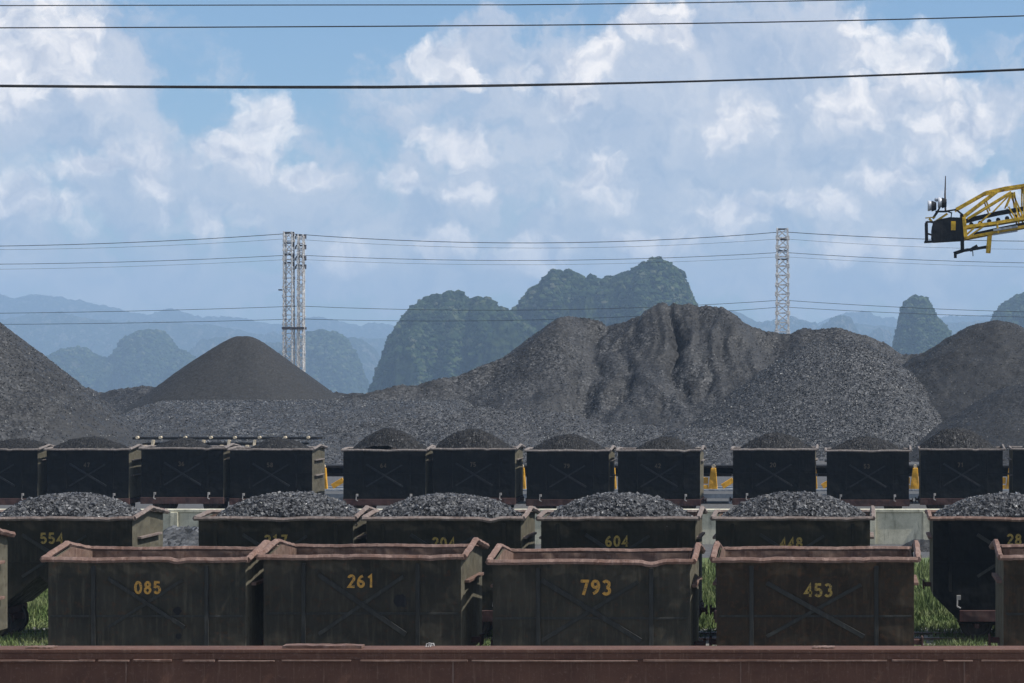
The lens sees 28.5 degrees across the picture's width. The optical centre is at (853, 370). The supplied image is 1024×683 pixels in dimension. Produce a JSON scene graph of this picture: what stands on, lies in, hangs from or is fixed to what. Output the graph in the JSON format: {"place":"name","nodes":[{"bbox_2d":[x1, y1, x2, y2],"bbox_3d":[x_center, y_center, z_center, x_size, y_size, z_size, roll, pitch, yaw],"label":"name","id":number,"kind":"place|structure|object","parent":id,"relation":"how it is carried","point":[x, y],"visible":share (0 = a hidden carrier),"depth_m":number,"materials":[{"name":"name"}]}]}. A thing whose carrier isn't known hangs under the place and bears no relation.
{"place":"outdoors","nodes":[
{"label":"outdoors","id":0,"kind":"place"},
{"bbox_2d":[46,328,195,391],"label":"hill","id":1,"kind":"structure","parent":0,"point":[150,357],"depth_m":2846.84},
{"bbox_2d":[0,311,386,357],"bbox_3d":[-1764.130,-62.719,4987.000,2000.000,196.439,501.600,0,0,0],"label":"hill","id":2,"kind":"structure","parent":0,"point":[45,334],"depth_m":4928.32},
{"bbox_2d":[0,294,394,338],"bbox_3d":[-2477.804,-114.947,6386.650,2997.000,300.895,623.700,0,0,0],"label":"hill","id":3,"kind":"structure","parent":0,"point":[31,304],"depth_m":6328.42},
{"bbox_2d":[188,335,232,357],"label":"hill","id":4,"kind":"structure","parent":0,"point":[202,346],"depth_m":4147.25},
{"bbox_2d":[265,342,284,351],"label":"hill","id":5,"kind":"structure","parent":0,"point":[277,346],"depth_m":3680.94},
{"bbox_2d":[278,329,369,393],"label":"hill","id":6,"kind":"structure","parent":0,"point":[333,363],"depth_m":2735.88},
{"bbox_2d":[348,337,380,383],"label":"hill","id":7,"kind":"structure","parent":0,"point":[369,356],"depth_m":3960.48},
{"bbox_2d":[0,0,843,5],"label":"power cable","id":8,"kind":"object","parent":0,"point":[422,4],"visible":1,"depth_m":33.99,"materials":[{"name":"black metal"}]},
{"bbox_2d":[367,290,538,392],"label":"hill","id":9,"kind":"structure","parent":0,"point":[449,333],"depth_m":1372.93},
{"bbox_2d":[0,509,938,543],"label":"concrete wall","id":10,"kind":"structure","parent":0,"point":[895,526],"depth_m":75.00,"materials":[{"name":"grey concrete"}]},
{"bbox_2d":[0,555,997,645],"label":"grass","id":11,"kind":"structure","parent":0,"point":[928,606],"depth_m":51.41,"materials":[{"name":"green plant"}]},
{"bbox_2d":[0,461,1008,625],"bbox_3d":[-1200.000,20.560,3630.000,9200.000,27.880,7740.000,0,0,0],"label":"ground","id":12,"kind":"structure","parent":0,"point":[716,503],"depth_m":97.28,"materials":[{"name":"grey gravel"}]},
{"bbox_2d":[0,322,156,446],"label":"coal heap","id":13,"kind":"object","parent":12,"relation":"on","point":[44,398],"visible":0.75,"depth_m":114.75,"materials":[{"name":"grey gravel"}]},
{"bbox_2d":[163,525,198,546],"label":"coal spill","id":14,"kind":"object","parent":12,"relation":"on","point":[174,535],"visible":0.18,"depth_m":71.15,"materials":[{"name":"grey stone"}]},
{"bbox_2d":[87,385,363,413],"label":"coal heap","id":15,"kind":"object","parent":12,"relation":"on","point":[121,400],"visible":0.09,"depth_m":214.05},
{"bbox_2d":[132,436,322,446],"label":"belt conveyor","id":16,"kind":"object","parent":12,"relation":"on","point":[205,438],"visible":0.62,"depth_m":112.00,"materials":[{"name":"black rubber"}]},
{"bbox_2d":[278,231,306,371],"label":"lattice pylon","id":17,"kind":"object","parent":12,"relation":"on","point":[303,266],"visible":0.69,"depth_m":279.61,"materials":[{"name":"grey metal"}]},
{"bbox_2d":[17,232,994,245],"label":"power cable","id":18,"kind":"object","parent":17,"relation":"attached to","point":[487,242],"visible":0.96,"depth_m":279.96,"materials":[{"name":"black metal"}]},
{"bbox_2d":[37,252,1018,263],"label":"power cable","id":19,"kind":"object","parent":17,"relation":"attached to","point":[527,260],"visible":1,"depth_m":279.47,"materials":[{"name":"black metal"}]},
{"bbox_2d":[39,300,1018,312],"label":"power cable","id":20,"kind":"object","parent":17,"relation":"attached to","point":[553,309],"visible":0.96,"depth_m":279.67,"materials":[{"name":"black metal"}]},
{"bbox_2d":[124,396,473,463],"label":"coal heap","id":21,"kind":"object","parent":12,"relation":"on","point":[285,417],"visible":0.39,"depth_m":142.09,"materials":[{"name":"grey gravel"}]},
{"bbox_2d":[123,336,339,413],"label":"coal heap","id":22,"kind":"object","parent":21,"relation":"on","point":[243,368],"visible":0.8,"depth_m":160.89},
{"bbox_2d":[0,627,997,645],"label":"track bed","id":23,"kind":"object","parent":12,"relation":"on","point":[707,641],"depth_m":48.56,"materials":[{"name":"grey gravel"}]},
{"bbox_2d":[11,634,985,642],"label":"track sleepers","id":24,"kind":"object","parent":23,"relation":"on","point":[929,635],"visible":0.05,"depth_m":48.45,"materials":[{"name":"concrete"}]},
{"bbox_2d":[0,632,989,639],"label":"track rails","id":25,"kind":"object","parent":24,"relation":"on","point":[924,638],"depth_m":47.86,"materials":[{"name":"brown metal"}]},
{"bbox_2d":[0,505,169,636],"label":"coal wagon","id":26,"kind":"object","parent":25,"relation":"on","point":[33,541],"visible":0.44,"depth_m":47.28,"materials":[{"name":"green paint"}]},
{"bbox_2d":[0,492,140,524],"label":"coal load","id":27,"kind":"object","parent":26,"relation":"in","point":[79,504],"visible":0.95,"depth_m":47.69},
{"bbox_2d":[192,505,378,546],"bbox_3d":[-13.913,4.926,48.325,4.140,3.229,2.391,0,0,0],"label":"coal wagon","id":28,"kind":"object","parent":25,"relation":"on","point":[237,531],"visible":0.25,"depth_m":47.28,"materials":[{"name":"green paint"}]},
{"bbox_2d":[216,490,359,525],"bbox_3d":[-13.847,3.367,48.331,3.686,0.878,2.096,0,0,0],"label":"coal load","id":29,"kind":"object","parent":28,"relation":"in","point":[286,504],"visible":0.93,"depth_m":47.70},
{"bbox_2d":[360,506,539,634],"bbox_3d":[-9.870,4.930,48.320,4.140,3.219,2.402,0,0,0],"label":"coal wagon","id":30,"kind":"object","parent":25,"relation":"on","point":[516,532],"visible":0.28,"depth_m":47.28,"materials":[{"name":"green paint"}]},
{"bbox_2d":[365,492,522,526],"bbox_3d":[-9.963,3.394,48.338,3.695,0.839,2.117,0,0,0],"label":"coal load","id":31,"kind":"object","parent":30,"relation":"in","point":[448,504],"visible":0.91,"depth_m":47.68},
{"bbox_2d":[535,506,707,616],"bbox_3d":[-5.663,4.928,48.325,4.140,3.223,2.390,0,0,0],"label":"coal wagon","id":32,"kind":"object","parent":25,"relation":"on","point":[648,532],"visible":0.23,"depth_m":47.28,"materials":[{"name":"green paint"}]},
{"bbox_2d":[547,491,692,526],"bbox_3d":[-5.747,3.390,48.333,3.676,0.850,2.125,0,0,0],"label":"coal load","id":33,"kind":"object","parent":32,"relation":"in","point":[618,504],"visible":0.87,"depth_m":47.70},
{"bbox_2d":[710,505,875,622],"bbox_3d":[-1.456,4.926,48.328,4.140,3.227,2.385,0,0,0],"label":"coal wagon","id":34,"kind":"object","parent":25,"relation":"on","point":[807,531],"visible":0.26,"depth_m":47.28,"materials":[{"name":"green paint"}]},
{"bbox_2d":[721,490,867,516],"bbox_3d":[-1.462,3.367,48.329,3.686,0.878,2.096,0,0,0],"label":"coal load","id":35,"kind":"object","parent":34,"relation":"in","point":[789,503],"visible":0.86,"depth_m":47.69},
{"bbox_2d":[922,509,1023,637],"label":"coal wagon","id":36,"kind":"object","parent":25,"relation":"on","point":[961,583],"visible":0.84,"depth_m":47.28,"materials":[{"name":"blue paint"}]},
{"bbox_2d":[932,491,1023,517],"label":"coal load","id":37,"kind":"object","parent":36,"relation":"in","point":[1001,504],"visible":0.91,"depth_m":47.69},
{"bbox_2d":[0,646,1023,682],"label":"steel girder","id":38,"kind":"object","parent":12,"relation":"on","point":[540,664],"visible":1,"depth_m":19.75,"materials":[{"name":"brown metal"}]},
{"bbox_2d":[25,645,57,647],"bbox_3d":[-8.213,2.791,19.855,0.275,0.013,0.141,0,0,0],"label":"steel strip","id":39,"kind":"object","parent":38,"relation":"on","point":[43,646],"visible":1,"depth_m":19.84,"materials":[{"name":"grey metal"}]},
{"bbox_2d":[282,643,364,647],"bbox_3d":[-5.359,2.782,19.854,0.801,0.033,0.140,0,0,0],"label":"steel strip","id":40,"kind":"object","parent":38,"relation":"on","point":[310,645],"visible":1,"depth_m":19.79,"materials":[{"name":"grey metal"}]},
{"bbox_2d":[812,645,834,647],"bbox_3d":[-0.301,2.792,19.856,0.224,0.013,0.141,0,0,0],"label":"steel strip","id":41,"kind":"object","parent":38,"relation":"on","point":[823,646],"visible":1,"depth_m":19.84,"materials":[{"name":"grey metal"}]},
{"bbox_2d":[326,406,761,463],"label":"coal heap","id":42,"kind":"object","parent":12,"relation":"on","point":[516,427],"visible":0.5,"depth_m":139.08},
{"bbox_2d":[339,302,924,429],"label":"coal heap","id":43,"kind":"object","parent":12,"relation":"on","point":[672,366],"visible":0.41,"depth_m":165.35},
{"bbox_2d":[325,464,1008,503],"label":"belt conveyor","id":44,"kind":"object","parent":12,"relation":"on","point":[713,471],"visible":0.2,"depth_m":97.75,"materials":[{"name":"metal"}]},
{"bbox_2d":[775,228,789,333],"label":"lattice pylon","id":45,"kind":"object","parent":12,"relation":"on","point":[777,284],"visible":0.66,"depth_m":279.12,"materials":[{"name":"grey metal"}]},
{"bbox_2d":[0,239,967,249],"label":"power cable","id":46,"kind":"object","parent":45,"relation":"attached to","point":[440,246],"visible":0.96,"depth_m":280.48,"materials":[{"name":"black metal"}]},
{"bbox_2d":[3,307,1011,324],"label":"power cable","id":47,"kind":"object","parent":45,"relation":"attached to","point":[515,320],"visible":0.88,"depth_m":280.27,"materials":[{"name":"black metal"}]},
{"bbox_2d":[686,340,941,460],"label":"coal heap","id":48,"kind":"object","parent":12,"relation":"on","point":[829,394],"visible":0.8,"depth_m":151.49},
{"bbox_2d":[902,539,929,551],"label":"coal spill","id":49,"kind":"object","parent":12,"relation":"on","point":[924,545],"visible":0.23,"depth_m":72.23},
{"bbox_2d":[902,320,1023,420],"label":"coal heap","id":50,"kind":"object","parent":12,"relation":"on","point":[960,370],"visible":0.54,"depth_m":156.51,"materials":[{"name":"grey gravel"}]},
{"bbox_2d":[909,383,1023,463],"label":"coal heap","id":51,"kind":"object","parent":12,"relation":"on","point":[995,418],"visible":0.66,"depth_m":145.82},
{"bbox_2d":[0,68,1023,88],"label":"power cable","id":52,"kind":"object","parent":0,"point":[610,83],"visible":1,"depth_m":32.99,"materials":[{"name":"black metal"}]},
{"bbox_2d":[16,70,1023,86],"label":"power cable","id":53,"kind":"object","parent":52,"relation":"attached to","point":[393,85],"visible":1,"depth_m":32.99,"materials":[{"name":"black metal"}]},
{"bbox_2d":[0,15,1023,27],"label":"power cable","id":54,"kind":"object","parent":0,"point":[523,25],"visible":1,"depth_m":33.99,"materials":[{"name":"black metal"}]},
{"bbox_2d":[0,0,1023,325],"label":"sky","id":55,"kind":"structure","parent":0,"point":[522,169],"materials":[{"name":"blue"}]},
{"bbox_2d":[510,256,698,330],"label":"hill","id":56,"kind":"structure","parent":0,"point":[648,283],"depth_m":1427.57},
{"bbox_2d":[819,315,858,333],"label":"hill","id":57,"kind":"structure","parent":0,"point":[845,322],"depth_m":3972.46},
{"bbox_2d":[729,310,988,335],"bbox_3d":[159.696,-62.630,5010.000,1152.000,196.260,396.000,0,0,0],"label":"hill","id":58,"kind":"structure","parent":0,"point":[795,324],"depth_m":4954.67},
{"bbox_2d":[868,327,893,346],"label":"hill","id":59,"kind":"structure","parent":0,"point":[880,334],"depth_m":4269.12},
{"bbox_2d":[817,311,991,326],"bbox_3d":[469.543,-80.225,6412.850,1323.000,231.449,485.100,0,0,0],"label":"hill","id":60,"kind":"structure","parent":0,"point":[868,318],"depth_m":6349.36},
{"bbox_2d":[892,294,951,354],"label":"hill","id":61,"kind":"structure","parent":0,"point":[922,331],"depth_m":1677.74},
{"bbox_2d":[924,176,1023,257],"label":"stacker boom","id":62,"kind":"object","parent":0,"point":[951,229],"visible":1,"depth_m":110.00,"materials":[{"name":"yellow paint"},{"name":"steel"},{"name":"black rubber"}]},
{"bbox_2d":[990,292,1023,327],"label":"hill","id":63,"kind":"structure","parent":0,"point":[1015,302],"depth_m":1890.12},
{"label":"track sleepers","id":64,"kind":"structure","parent":0,"visible":0},
{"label":"track rails","id":65,"kind":"structure","parent":64,"relation":"on","visible":0},
{"bbox_2d":[0,444,55,504],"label":"coal wagon","id":66,"kind":"object","parent":65,"relation":"on","point":[23,474],"visible":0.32,"depth_m":88.78,"materials":[{"name":"blue paint"}]},
{"bbox_2d":[0,438,46,448],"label":"coal load","id":67,"kind":"object","parent":66,"relation":"in","point":[22,443],"visible":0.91,"depth_m":89.31},
{"bbox_2d":[43,444,144,506],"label":"coal wagon","id":68,"kind":"object","parent":65,"relation":"on","point":[114,473],"visible":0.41,"depth_m":88.78,"materials":[{"name":"blue paint"}]},
{"bbox_2d":[53,436,128,448],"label":"coal load","id":69,"kind":"object","parent":68,"relation":"in","point":[94,442],"visible":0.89,"depth_m":89.32},
{"bbox_2d":[138,443,240,508],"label":"coal wagon","id":70,"kind":"object","parent":65,"relation":"on","point":[172,477],"visible":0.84,"depth_m":88.78,"materials":[{"name":"blue paint"}]},
{"bbox_2d":[155,438,212,447],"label":"coal load","id":71,"kind":"object","parent":70,"relation":"in","point":[184,442],"visible":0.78,"depth_m":89.41},
{"bbox_2d":[227,444,327,504],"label":"coal wagon","id":72,"kind":"object","parent":65,"relation":"on","point":[257,471],"visible":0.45,"depth_m":88.78,"materials":[{"name":"blue paint"}]},
{"bbox_2d":[249,437,309,448],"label":"coal load","id":73,"kind":"object","parent":72,"relation":"in","point":[277,443],"visible":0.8,"depth_m":89.34},
{"bbox_2d":[340,445,434,508],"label":"coal wagon","id":74,"kind":"object","parent":65,"relation":"on","point":[374,478],"visible":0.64,"depth_m":88.78,"materials":[{"name":"blue paint"}]},
{"bbox_2d":[353,427,426,448],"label":"coal load","id":75,"kind":"object","parent":74,"relation":"in","point":[387,438],"visible":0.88,"depth_m":89.32},
{"bbox_2d":[430,444,525,507],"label":"coal wagon","id":76,"kind":"object","parent":65,"relation":"on","point":[495,473],"visible":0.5,"depth_m":88.78,"materials":[{"name":"blue paint"}]},
{"bbox_2d":[436,428,514,448],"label":"coal load","id":77,"kind":"object","parent":76,"relation":"in","point":[472,438],"visible":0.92,"depth_m":89.29},
{"bbox_2d":[523,445,616,508],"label":"coal wagon","id":78,"kind":"object","parent":65,"relation":"on","point":[556,478],"visible":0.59,"depth_m":88.78,"materials":[{"name":"blue paint"}]},
{"bbox_2d":[531,433,605,449],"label":"coal load","id":79,"kind":"object","parent":78,"relation":"in","point":[569,441],"visible":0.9,"depth_m":89.27},
{"bbox_2d":[615,445,706,508],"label":"coal wagon","id":80,"kind":"object","parent":65,"relation":"on","point":[675,476],"visible":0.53,"depth_m":88.78,"materials":[{"name":"blue paint"}]},
{"bbox_2d":[636,436,696,449],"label":"coal load","id":81,"kind":"object","parent":80,"relation":"in","point":[664,442],"visible":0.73,"depth_m":89.29},
{"bbox_2d":[730,444,818,504],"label":"coal wagon","id":82,"kind":"object","parent":65,"relation":"on","point":[759,471],"visible":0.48,"depth_m":88.78,"materials":[{"name":"blue paint"}]},
{"bbox_2d":[739,432,812,448],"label":"coal load","id":83,"kind":"object","parent":82,"relation":"in","point":[775,440],"visible":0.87,"depth_m":89.30},
{"bbox_2d":[824,445,912,508],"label":"coal wagon","id":84,"kind":"object","parent":65,"relation":"on","point":[867,477],"visible":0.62,"depth_m":88.78,"materials":[{"name":"blue paint"}]},
{"bbox_2d":[829,436,904,449],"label":"coal load","id":85,"kind":"object","parent":84,"relation":"in","point":[866,443],"visible":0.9,"depth_m":89.26},
{"bbox_2d":[915,444,1005,508],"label":"coal wagon","id":86,"kind":"object","parent":65,"relation":"on","point":[947,476],"visible":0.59,"depth_m":88.78,"materials":[{"name":"blue paint"}]},
{"bbox_2d":[920,427,995,448],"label":"coal load","id":87,"kind":"object","parent":86,"relation":"in","point":[956,437],"visible":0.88,"depth_m":89.27},
{"bbox_2d":[1006,446,1023,493],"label":"coal wagon","id":88,"kind":"object","parent":65,"relation":"on","point":[1016,468],"visible":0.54,"depth_m":88.78,"materials":[{"name":"blue paint"}]},
{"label":"track bed","id":89,"kind":"structure","parent":0,"visible":0},
{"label":"track sleepers","id":90,"kind":"structure","parent":89,"relation":"on","visible":0},
{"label":"track rails","id":91,"kind":"structure","parent":90,"relation":"on","visible":0},
{"bbox_2d":[0,528,15,634],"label":"coal wagon","id":92,"kind":"object","parent":91,"relation":"on","point":[5,534],"visible":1,"depth_m":38.90,"materials":[{"name":"black paint"}]},
{"bbox_2d":[40,540,277,645],"bbox_3d":[-13.311,4.907,38.025,4.140,3.266,2.392,0,0,0],"label":"coal wagon","id":93,"kind":"object","parent":91,"relation":"on","point":[159,596],"visible":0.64,"depth_m":36.98,"materials":[{"name":"black paint"}]},
{"bbox_2d":[255,537,489,645],"bbox_3d":[-9.252,4.856,38.029,4.140,3.267,2.385,0,0,0],"label":"coal wagon","id":94,"kind":"object","parent":91,"relation":"on","point":[386,594],"visible":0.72,"depth_m":36.98,"materials":[{"name":"black paint"}]},
{"bbox_2d":[485,542,705,645],"bbox_3d":[-4.937,4.950,38.020,4.140,3.259,2.402,0,0,0],"label":"coal wagon","id":95,"kind":"object","parent":91,"relation":"on","point":[592,597],"visible":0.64,"depth_m":36.98,"materials":[{"name":"black paint"}]},
{"bbox_2d":[709,540,922,645],"bbox_3d":[-0.717,4.909,38.026,4.140,3.263,2.390,0,0,0],"label":"coal wagon","id":96,"kind":"object","parent":91,"relation":"on","point":[811,596],"visible":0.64,"depth_m":36.98,"materials":[{"name":"brown paint"}]},
{"bbox_2d":[988,539,1023,645],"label":"coal wagon","id":97,"kind":"object","parent":91,"relation":"on","point":[1008,575],"visible":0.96,"depth_m":36.98,"materials":[{"name":"brown paint"}]}
]}

